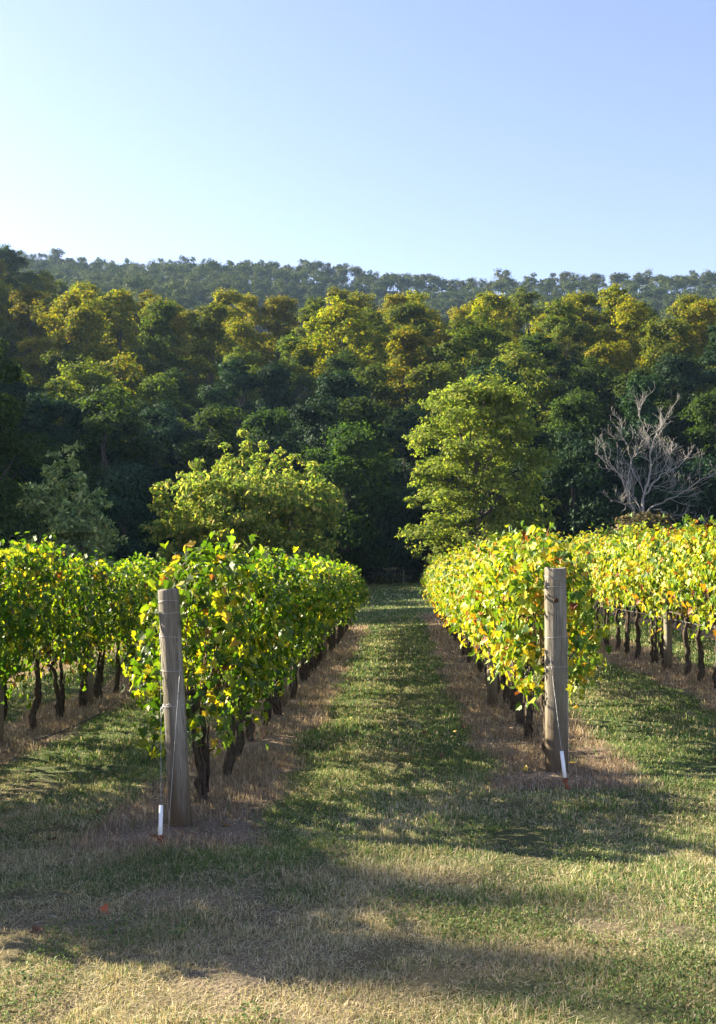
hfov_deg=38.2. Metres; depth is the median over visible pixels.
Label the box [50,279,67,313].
forest tree
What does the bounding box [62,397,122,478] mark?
forest tree
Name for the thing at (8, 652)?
grapevine
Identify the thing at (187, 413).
forest tree
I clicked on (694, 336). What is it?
forest tree
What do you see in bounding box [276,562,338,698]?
grapevine
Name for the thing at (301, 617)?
grapevine
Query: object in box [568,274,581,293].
ridge tree
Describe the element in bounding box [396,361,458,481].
forest tree
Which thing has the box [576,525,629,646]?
grapevine
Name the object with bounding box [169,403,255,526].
forest tree
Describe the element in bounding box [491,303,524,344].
forest tree
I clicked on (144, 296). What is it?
forest tree
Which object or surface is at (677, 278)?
ridge tree
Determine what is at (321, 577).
grapevine
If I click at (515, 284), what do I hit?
ridge tree
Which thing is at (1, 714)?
line post
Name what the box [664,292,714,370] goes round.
forest tree
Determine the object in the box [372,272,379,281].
ridge tree
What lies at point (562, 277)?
ridge tree
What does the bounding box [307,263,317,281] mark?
ridge tree
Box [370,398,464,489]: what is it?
forest tree
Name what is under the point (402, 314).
forest tree
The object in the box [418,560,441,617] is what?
grapevine
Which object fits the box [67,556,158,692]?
grapevine
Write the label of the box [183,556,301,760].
grapevine
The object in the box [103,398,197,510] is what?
forest tree
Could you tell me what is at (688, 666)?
grapevine
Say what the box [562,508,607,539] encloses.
wood edge bush
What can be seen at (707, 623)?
line post
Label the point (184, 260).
ridge tree
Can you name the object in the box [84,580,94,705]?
line post
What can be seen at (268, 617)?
grapevine
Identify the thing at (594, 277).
ridge tree
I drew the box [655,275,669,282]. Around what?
ridge tree
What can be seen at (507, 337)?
forest tree
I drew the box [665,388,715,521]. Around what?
forest tree
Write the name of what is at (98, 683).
grapevine
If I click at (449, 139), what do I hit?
sky
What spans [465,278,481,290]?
ridge tree
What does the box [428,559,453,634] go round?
grapevine
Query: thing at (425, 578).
grapevine
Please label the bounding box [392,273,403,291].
ridge tree
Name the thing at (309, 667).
grapevine
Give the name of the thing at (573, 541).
grapevine
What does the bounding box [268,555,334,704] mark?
grapevine
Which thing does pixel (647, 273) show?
ridge tree
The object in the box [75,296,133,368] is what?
forest tree
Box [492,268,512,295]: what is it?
ridge tree
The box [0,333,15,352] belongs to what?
forest tree
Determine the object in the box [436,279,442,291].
ridge tree
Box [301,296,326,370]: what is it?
forest tree
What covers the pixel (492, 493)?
forest tree
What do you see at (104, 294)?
forest tree
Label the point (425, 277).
ridge tree
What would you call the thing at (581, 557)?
grapevine
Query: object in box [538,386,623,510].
forest tree
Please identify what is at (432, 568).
grapevine
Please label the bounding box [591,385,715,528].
dead tree
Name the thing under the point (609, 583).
grapevine
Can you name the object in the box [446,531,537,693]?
grapevine
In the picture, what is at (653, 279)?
ridge tree
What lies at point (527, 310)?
forest tree
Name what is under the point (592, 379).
forest tree
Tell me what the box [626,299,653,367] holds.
forest tree
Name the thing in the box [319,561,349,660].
grapevine
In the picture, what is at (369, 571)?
wood edge bush
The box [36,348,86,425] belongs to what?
forest tree
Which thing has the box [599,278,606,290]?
ridge tree
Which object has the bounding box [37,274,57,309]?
forest tree
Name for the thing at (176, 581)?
grapevine
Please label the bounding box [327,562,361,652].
grapevine
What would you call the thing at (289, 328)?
forest tree
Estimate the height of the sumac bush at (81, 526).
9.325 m
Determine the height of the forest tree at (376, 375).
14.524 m
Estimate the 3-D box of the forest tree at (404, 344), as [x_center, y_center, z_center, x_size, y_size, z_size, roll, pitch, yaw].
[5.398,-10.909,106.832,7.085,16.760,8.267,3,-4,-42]
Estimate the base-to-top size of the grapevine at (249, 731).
2.048 m
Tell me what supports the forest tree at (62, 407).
on the ground at (534, 838)
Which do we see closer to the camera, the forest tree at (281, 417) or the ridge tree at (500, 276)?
the forest tree at (281, 417)
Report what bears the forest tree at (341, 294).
on the ground at (534, 838)
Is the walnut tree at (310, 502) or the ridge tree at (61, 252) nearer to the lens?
the walnut tree at (310, 502)
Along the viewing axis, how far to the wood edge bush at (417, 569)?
71.88 m
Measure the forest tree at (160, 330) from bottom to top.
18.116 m
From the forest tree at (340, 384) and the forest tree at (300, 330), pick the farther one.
the forest tree at (300, 330)
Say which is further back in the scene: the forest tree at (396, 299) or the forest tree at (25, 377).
the forest tree at (396, 299)
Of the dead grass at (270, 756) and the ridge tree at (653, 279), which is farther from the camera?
the ridge tree at (653, 279)
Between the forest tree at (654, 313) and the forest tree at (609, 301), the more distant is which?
the forest tree at (654, 313)
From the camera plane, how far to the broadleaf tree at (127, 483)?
66.63 m
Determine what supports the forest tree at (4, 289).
on the ground at (534, 838)
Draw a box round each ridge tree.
[35,253,47,261]
[45,248,65,259]
[48,249,61,266]
[65,257,75,269]
[164,259,176,265]
[175,255,191,265]
[189,257,197,268]
[268,260,280,268]
[283,264,291,284]
[295,259,307,272]
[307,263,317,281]
[312,258,323,283]
[323,262,333,276]
[328,265,339,276]
[334,263,349,284]
[335,265,347,284]
[348,265,362,276]
[365,270,375,279]
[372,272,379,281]
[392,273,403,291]
[415,278,426,291]
[419,273,431,283]
[425,276,439,292]
[434,276,447,291]
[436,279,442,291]
[447,278,461,289]
[448,280,455,289]
[456,280,467,292]
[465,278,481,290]
[476,278,487,287]
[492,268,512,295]
[501,270,513,289]
[511,281,520,287]
[529,272,539,285]
[550,272,558,282]
[555,274,569,295]
[559,271,574,279]
[559,279,567,293]
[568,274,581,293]
[591,273,604,281]
[593,278,602,288]
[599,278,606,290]
[609,272,628,283]
[632,272,643,283]
[640,268,655,284]
[648,277,657,296]
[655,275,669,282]
[671,274,681,285]
[685,273,700,289]
[699,271,715,283]
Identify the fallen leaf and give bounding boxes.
[30,925,42,933]
[99,903,108,913]
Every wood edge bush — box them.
[303,523,354,563]
[335,534,398,582]
[396,529,434,580]
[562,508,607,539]
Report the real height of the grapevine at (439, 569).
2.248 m
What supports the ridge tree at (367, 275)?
on the ground at (534, 838)
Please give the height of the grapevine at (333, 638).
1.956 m
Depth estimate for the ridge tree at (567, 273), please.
530.05 m
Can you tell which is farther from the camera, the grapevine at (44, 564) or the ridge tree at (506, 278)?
the ridge tree at (506, 278)
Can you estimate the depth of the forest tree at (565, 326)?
116.66 m
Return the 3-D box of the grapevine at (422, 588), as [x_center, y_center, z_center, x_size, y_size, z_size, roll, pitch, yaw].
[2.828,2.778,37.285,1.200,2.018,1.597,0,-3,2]
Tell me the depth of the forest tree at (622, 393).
87.27 m
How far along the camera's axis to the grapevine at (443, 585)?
19.42 m
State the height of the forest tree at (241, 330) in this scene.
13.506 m
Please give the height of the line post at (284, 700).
2.012 m
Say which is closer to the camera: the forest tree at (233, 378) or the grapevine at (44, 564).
the grapevine at (44, 564)
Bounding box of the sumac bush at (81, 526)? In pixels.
[9,440,127,571]
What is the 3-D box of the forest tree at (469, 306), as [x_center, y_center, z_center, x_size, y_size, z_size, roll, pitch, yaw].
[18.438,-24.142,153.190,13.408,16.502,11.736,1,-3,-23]
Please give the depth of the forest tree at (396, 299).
146.11 m
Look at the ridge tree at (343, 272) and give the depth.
520.33 m
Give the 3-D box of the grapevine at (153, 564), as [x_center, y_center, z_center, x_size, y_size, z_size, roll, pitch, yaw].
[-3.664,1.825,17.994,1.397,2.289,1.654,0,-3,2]
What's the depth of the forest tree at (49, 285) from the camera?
200.00 m
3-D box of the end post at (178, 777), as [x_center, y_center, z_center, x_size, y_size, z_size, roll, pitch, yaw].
[-1.238,1.498,7.198,0.264,1.930,0.505,1,-3,-22]
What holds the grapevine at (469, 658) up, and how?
on the ground at (534, 838)
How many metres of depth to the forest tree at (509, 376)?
85.73 m
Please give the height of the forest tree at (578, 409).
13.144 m
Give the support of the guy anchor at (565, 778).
on the ground at (534, 838)
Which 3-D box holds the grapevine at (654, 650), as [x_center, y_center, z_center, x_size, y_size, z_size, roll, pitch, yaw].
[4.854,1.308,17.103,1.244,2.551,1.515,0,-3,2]
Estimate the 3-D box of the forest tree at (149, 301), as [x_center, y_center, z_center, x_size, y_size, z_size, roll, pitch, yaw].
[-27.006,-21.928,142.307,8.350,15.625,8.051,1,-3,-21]
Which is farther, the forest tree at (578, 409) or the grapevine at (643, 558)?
the forest tree at (578, 409)
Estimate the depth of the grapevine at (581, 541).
22.77 m
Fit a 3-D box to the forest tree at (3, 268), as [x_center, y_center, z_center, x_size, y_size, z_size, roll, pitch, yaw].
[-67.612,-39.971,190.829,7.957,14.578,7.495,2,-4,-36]
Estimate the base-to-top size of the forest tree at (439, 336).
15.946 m
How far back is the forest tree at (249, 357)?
111.36 m
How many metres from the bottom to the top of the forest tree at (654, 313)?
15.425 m
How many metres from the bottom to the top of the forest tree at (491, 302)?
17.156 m
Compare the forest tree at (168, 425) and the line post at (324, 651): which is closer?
the line post at (324, 651)
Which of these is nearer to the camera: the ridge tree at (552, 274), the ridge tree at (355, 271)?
the ridge tree at (355, 271)
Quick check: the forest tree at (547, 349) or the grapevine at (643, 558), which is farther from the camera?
the forest tree at (547, 349)
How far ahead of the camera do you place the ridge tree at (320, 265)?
531.93 m
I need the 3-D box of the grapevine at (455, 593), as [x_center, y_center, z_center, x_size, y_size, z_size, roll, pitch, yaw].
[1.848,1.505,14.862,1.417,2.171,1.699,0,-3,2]
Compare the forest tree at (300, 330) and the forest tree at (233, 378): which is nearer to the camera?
the forest tree at (233, 378)
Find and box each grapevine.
[0,536,70,719]
[0,553,39,704]
[0,605,16,690]
[1,531,96,732]
[9,554,117,720]
[33,549,136,707]
[52,556,149,698]
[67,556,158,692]
[96,559,160,685]
[119,552,176,668]
[121,538,282,802]
[134,562,189,672]
[155,529,304,778]
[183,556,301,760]
[207,553,301,741]
[237,546,324,715]
[237,556,313,725]
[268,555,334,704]
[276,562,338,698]
[278,551,337,690]
[292,556,342,681]
[304,556,346,671]
[306,559,342,676]
[307,554,352,666]
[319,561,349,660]
[321,559,357,653]
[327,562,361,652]
[330,584,353,642]
[332,566,358,649]
[335,563,361,643]
[336,561,361,639]
[340,566,363,635]
[345,564,365,626]
[345,565,364,630]
[346,562,370,613]
[348,566,371,626]
[418,555,447,628]
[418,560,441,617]
[420,562,437,613]
[422,557,442,621]
[424,556,443,622]
[427,541,472,654]
[428,548,461,642]
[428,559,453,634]
[428,560,450,632]
[430,553,456,641]
[433,546,463,644]
[434,539,479,658]
[436,549,472,662]
[437,547,504,686]
[440,541,483,660]
[444,533,499,679]
[444,549,483,673]
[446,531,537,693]
[449,528,581,724]
[456,525,543,703]
[458,535,542,713]
[461,520,589,739]
[485,504,617,758]
[564,528,583,631]
[566,536,601,636]
[568,523,613,611]
[568,523,618,631]
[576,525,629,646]
[586,534,652,650]
[590,520,662,654]
[596,513,662,658]
[614,522,702,666]
[615,514,686,663]
[639,524,708,675]
[647,513,715,682]
[660,515,715,688]
[676,525,684,625]
[693,535,715,602]
[701,559,715,636]
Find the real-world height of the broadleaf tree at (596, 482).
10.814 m
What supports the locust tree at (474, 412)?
on the ground at (534, 838)
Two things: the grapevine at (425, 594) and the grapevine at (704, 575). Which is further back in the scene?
the grapevine at (425, 594)
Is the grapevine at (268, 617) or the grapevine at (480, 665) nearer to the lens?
the grapevine at (268, 617)
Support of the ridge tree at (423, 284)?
on the ground at (534, 838)
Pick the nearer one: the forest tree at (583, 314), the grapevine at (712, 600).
the grapevine at (712, 600)
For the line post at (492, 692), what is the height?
2.012 m
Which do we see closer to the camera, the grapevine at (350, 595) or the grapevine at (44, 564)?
the grapevine at (44, 564)
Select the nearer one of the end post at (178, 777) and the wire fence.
the end post at (178, 777)
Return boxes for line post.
[0,584,5,744]
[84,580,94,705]
[278,586,287,708]
[322,632,325,659]
[464,636,467,655]
[487,616,497,705]
[593,602,598,632]
[663,572,672,670]
[704,593,709,631]
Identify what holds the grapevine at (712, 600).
on the ground at (534, 838)
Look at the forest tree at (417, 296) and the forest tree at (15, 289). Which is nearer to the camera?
the forest tree at (417, 296)
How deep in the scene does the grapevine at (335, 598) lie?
16.39 m
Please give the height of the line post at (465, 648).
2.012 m
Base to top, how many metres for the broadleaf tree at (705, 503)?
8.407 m
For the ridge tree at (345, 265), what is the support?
on the ground at (534, 838)
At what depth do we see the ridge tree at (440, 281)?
532.40 m
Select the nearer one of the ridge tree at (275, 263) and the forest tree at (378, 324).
the forest tree at (378, 324)
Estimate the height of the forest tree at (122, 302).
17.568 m
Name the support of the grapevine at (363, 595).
on the ground at (534, 838)
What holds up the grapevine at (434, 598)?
on the ground at (534, 838)
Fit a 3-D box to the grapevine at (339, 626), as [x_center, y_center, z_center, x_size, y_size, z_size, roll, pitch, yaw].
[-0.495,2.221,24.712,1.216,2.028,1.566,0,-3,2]
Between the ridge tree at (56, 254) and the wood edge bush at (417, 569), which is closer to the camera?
the wood edge bush at (417, 569)
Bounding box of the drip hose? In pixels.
[2,696,125,753]
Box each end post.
[158,588,191,831]
[544,567,568,772]
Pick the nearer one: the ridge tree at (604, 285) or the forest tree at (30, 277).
the forest tree at (30, 277)
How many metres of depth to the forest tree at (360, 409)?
75.03 m
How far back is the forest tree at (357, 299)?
152.73 m
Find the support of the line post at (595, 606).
on the ground at (534, 838)
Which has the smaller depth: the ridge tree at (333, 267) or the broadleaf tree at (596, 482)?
the broadleaf tree at (596, 482)
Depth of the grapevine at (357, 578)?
30.16 m
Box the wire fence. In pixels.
[359,570,417,583]
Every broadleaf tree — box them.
[84,458,192,568]
[299,419,407,572]
[367,483,475,570]
[500,421,654,539]
[622,453,715,531]
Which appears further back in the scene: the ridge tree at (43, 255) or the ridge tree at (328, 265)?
the ridge tree at (43, 255)
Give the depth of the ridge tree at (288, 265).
524.76 m
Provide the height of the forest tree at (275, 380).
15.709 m
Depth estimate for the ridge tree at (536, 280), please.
533.01 m
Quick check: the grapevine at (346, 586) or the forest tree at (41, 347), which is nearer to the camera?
the grapevine at (346, 586)
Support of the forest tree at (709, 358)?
on the ground at (534, 838)
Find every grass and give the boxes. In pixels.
[0,576,715,1023]
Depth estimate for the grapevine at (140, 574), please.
16.96 m
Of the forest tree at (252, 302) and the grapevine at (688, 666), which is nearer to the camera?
the grapevine at (688, 666)
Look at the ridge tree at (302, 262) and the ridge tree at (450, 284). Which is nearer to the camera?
the ridge tree at (450, 284)
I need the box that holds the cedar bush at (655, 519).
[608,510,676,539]
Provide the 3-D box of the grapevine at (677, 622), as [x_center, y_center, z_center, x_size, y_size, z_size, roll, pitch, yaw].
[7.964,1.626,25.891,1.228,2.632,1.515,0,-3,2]
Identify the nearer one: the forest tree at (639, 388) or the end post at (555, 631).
the end post at (555, 631)
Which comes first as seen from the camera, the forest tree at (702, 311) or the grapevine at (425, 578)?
the grapevine at (425, 578)
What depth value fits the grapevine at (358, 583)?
25.80 m
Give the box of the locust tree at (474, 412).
[395,370,561,562]
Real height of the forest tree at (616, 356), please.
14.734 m
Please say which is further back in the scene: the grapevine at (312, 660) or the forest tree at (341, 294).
the forest tree at (341, 294)
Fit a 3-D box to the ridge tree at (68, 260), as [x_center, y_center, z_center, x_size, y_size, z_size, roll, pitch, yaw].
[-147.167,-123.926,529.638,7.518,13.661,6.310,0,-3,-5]
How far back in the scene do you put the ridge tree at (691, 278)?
515.98 m
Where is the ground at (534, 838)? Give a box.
[0,280,715,1023]
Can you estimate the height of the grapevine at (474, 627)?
2.232 m
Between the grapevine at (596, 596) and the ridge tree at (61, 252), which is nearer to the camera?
the grapevine at (596, 596)
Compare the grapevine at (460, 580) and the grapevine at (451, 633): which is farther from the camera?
the grapevine at (451, 633)
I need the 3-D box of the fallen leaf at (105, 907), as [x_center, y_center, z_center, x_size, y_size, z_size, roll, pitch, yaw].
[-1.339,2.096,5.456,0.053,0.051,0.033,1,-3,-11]
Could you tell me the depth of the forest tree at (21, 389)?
89.26 m
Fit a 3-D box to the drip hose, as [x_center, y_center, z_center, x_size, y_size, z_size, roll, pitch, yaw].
[-3.463,2.558,12.386,0.215,0.037,5.701,0,-3,2]
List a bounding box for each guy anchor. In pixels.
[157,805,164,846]
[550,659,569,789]
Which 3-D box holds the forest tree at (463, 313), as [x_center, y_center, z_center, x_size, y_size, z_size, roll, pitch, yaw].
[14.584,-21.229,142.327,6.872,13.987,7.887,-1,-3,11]
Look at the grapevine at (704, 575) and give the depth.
12.75 m
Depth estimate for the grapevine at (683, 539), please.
14.32 m
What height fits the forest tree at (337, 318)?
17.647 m
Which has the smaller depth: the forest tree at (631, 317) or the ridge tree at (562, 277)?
the forest tree at (631, 317)
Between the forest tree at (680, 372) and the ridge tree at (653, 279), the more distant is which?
the ridge tree at (653, 279)
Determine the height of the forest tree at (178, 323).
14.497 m
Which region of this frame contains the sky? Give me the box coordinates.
[0,0,715,297]
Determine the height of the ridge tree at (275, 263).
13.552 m
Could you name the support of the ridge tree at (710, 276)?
on the ground at (534, 838)
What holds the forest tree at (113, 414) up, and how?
on the ground at (534, 838)
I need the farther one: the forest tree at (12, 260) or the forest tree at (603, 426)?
the forest tree at (12, 260)
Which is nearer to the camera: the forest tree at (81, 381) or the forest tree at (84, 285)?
the forest tree at (81, 381)
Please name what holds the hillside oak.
on the ground at (534, 838)
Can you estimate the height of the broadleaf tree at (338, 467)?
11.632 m
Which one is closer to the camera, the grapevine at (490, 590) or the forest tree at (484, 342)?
the grapevine at (490, 590)
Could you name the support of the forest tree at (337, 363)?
on the ground at (534, 838)
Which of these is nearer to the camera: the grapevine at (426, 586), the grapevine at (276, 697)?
the grapevine at (276, 697)
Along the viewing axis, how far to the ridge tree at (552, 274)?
531.52 m
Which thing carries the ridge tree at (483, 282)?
on the ground at (534, 838)
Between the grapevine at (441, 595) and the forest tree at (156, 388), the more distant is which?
the forest tree at (156, 388)
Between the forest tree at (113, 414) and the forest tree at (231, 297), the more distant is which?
the forest tree at (231, 297)
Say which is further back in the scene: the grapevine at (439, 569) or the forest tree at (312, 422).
the forest tree at (312, 422)
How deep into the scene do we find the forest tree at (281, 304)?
140.69 m
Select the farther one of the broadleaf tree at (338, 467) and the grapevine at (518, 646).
the broadleaf tree at (338, 467)
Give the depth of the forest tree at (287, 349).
120.79 m
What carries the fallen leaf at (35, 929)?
on the ground at (534, 838)
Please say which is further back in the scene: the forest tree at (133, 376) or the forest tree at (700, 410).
the forest tree at (133, 376)
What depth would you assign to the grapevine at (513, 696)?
12.01 m
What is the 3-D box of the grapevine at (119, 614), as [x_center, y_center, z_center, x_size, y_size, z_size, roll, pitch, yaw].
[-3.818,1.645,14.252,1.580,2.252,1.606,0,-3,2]
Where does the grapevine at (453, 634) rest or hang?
on the ground at (534, 838)
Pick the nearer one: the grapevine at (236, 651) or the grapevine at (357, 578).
the grapevine at (236, 651)
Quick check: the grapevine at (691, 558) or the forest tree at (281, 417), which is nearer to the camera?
the grapevine at (691, 558)
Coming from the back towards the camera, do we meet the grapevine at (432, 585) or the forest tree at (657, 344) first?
the forest tree at (657, 344)
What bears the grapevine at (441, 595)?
on the ground at (534, 838)
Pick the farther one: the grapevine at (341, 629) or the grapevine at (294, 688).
the grapevine at (341, 629)
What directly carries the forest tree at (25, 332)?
on the ground at (534, 838)
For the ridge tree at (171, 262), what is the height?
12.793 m
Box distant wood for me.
[19,252,715,336]
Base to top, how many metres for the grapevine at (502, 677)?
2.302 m
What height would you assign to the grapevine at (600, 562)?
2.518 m
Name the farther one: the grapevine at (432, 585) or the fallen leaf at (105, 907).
the grapevine at (432, 585)
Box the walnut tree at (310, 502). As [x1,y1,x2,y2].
[139,427,347,572]
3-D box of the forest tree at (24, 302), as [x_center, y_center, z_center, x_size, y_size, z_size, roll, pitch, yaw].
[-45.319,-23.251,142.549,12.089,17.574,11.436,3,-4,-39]
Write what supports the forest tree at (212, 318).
on the ground at (534, 838)
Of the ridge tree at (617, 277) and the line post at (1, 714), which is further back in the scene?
the ridge tree at (617, 277)
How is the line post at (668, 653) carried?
on the ground at (534, 838)
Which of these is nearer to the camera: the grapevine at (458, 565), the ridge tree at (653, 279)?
the grapevine at (458, 565)
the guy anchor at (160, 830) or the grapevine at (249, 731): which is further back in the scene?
the grapevine at (249, 731)
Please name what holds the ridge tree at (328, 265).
on the ground at (534, 838)
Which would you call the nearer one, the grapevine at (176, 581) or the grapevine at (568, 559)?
the grapevine at (176, 581)
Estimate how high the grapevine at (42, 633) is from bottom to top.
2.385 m
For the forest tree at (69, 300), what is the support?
on the ground at (534, 838)
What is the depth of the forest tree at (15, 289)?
165.91 m
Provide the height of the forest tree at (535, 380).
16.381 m
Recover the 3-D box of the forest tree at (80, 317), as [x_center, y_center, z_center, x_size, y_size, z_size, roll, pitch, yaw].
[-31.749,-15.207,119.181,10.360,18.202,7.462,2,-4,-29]
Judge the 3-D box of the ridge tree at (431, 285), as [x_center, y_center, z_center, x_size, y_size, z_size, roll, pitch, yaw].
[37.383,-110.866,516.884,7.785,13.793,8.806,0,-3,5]
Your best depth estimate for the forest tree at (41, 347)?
119.72 m
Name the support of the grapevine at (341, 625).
on the ground at (534, 838)
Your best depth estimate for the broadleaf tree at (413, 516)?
69.01 m
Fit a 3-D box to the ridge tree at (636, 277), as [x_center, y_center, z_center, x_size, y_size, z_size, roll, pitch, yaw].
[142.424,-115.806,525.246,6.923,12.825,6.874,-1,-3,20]
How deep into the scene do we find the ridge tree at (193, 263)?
525.80 m
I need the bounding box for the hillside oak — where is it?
[0,339,51,565]
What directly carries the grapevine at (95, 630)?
on the ground at (534, 838)
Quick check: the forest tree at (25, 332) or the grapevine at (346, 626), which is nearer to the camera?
the grapevine at (346, 626)
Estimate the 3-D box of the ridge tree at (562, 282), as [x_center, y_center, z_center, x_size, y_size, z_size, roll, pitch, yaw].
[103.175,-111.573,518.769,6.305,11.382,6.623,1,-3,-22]
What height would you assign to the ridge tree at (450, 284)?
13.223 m
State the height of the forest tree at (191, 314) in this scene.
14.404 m
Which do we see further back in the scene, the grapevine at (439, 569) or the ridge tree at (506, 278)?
the ridge tree at (506, 278)
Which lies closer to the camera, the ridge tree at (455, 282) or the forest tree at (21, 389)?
the forest tree at (21, 389)
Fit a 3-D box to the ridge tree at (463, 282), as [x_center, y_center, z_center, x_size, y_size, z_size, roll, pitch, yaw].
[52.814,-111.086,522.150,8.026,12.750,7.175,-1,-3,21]
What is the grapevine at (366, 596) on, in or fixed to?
on the ground at (534, 838)
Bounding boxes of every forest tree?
[0,243,30,291]
[0,259,7,280]
[0,278,25,354]
[0,288,47,348]
[0,317,31,377]
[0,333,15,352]
[0,378,63,516]
[1,374,66,482]
[1,389,87,540]
[3,284,65,379]
[13,334,59,437]
[15,270,50,308]
[16,381,169,528]
[21,301,45,354]
[30,286,113,367]
[31,352,130,468]
[35,270,66,319]
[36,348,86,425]
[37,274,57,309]
[39,301,114,400]
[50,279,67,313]
[59,280,107,349]
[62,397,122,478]
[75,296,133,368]
[87,352,160,462]
[88,288,144,382]
[93,291,112,311]
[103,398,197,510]
[113,288,166,362]
[124,372,193,486]
[132,295,194,374]
[134,299,191,402]
[148,367,199,468]
[155,311,197,396]
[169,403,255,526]
[177,309,205,389]
[178,301,240,433]
[184,356,282,509]
[202,345,292,473]
[204,287,249,361]
[214,314,276,409]
[235,292,274,361]
[235,407,299,534]
[245,295,311,373]
[250,360,302,470]
[250,392,352,556]
[261,318,300,388]
[272,333,318,441]
[280,302,341,387]
[288,295,393,404]
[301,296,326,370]
[301,349,364,434]
[303,369,389,546]
[318,286,366,367]
[325,395,410,579]
[330,289,386,352]
[336,307,392,376]
[345,363,404,467]
[370,299,451,407]
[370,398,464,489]
[374,292,416,363]
[375,324,433,484]
[380,301,468,393]
[387,288,448,358]
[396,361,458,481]
[409,309,531,475]
[438,296,522,361]
[439,355,551,496]
[447,306,484,382]
[454,372,528,528]
[463,289,521,369]
[472,341,575,482]
[490,331,531,402]
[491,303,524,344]
[507,285,553,350]
[518,297,599,405]
[520,331,583,426]
[523,294,609,377]
[534,355,651,454]
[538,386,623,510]
[539,395,614,528]
[566,289,602,356]
[578,283,656,372]
[584,340,635,420]
[592,297,658,418]
[593,365,696,505]
[602,371,683,517]
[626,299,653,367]
[630,313,704,436]
[638,303,662,367]
[647,352,712,466]
[654,329,712,412]
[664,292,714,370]
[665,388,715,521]
[680,298,715,391]
[694,324,715,452]
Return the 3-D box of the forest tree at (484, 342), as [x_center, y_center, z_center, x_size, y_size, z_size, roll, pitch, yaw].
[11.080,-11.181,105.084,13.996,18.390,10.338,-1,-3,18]
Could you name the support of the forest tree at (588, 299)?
on the ground at (534, 838)
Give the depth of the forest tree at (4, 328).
132.27 m
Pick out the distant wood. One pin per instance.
(205, 281)
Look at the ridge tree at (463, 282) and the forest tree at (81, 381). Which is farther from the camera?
the ridge tree at (463, 282)
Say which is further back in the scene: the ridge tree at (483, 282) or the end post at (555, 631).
the ridge tree at (483, 282)
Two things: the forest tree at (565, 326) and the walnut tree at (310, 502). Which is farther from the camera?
the forest tree at (565, 326)
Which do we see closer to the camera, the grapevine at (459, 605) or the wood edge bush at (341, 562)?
the grapevine at (459, 605)

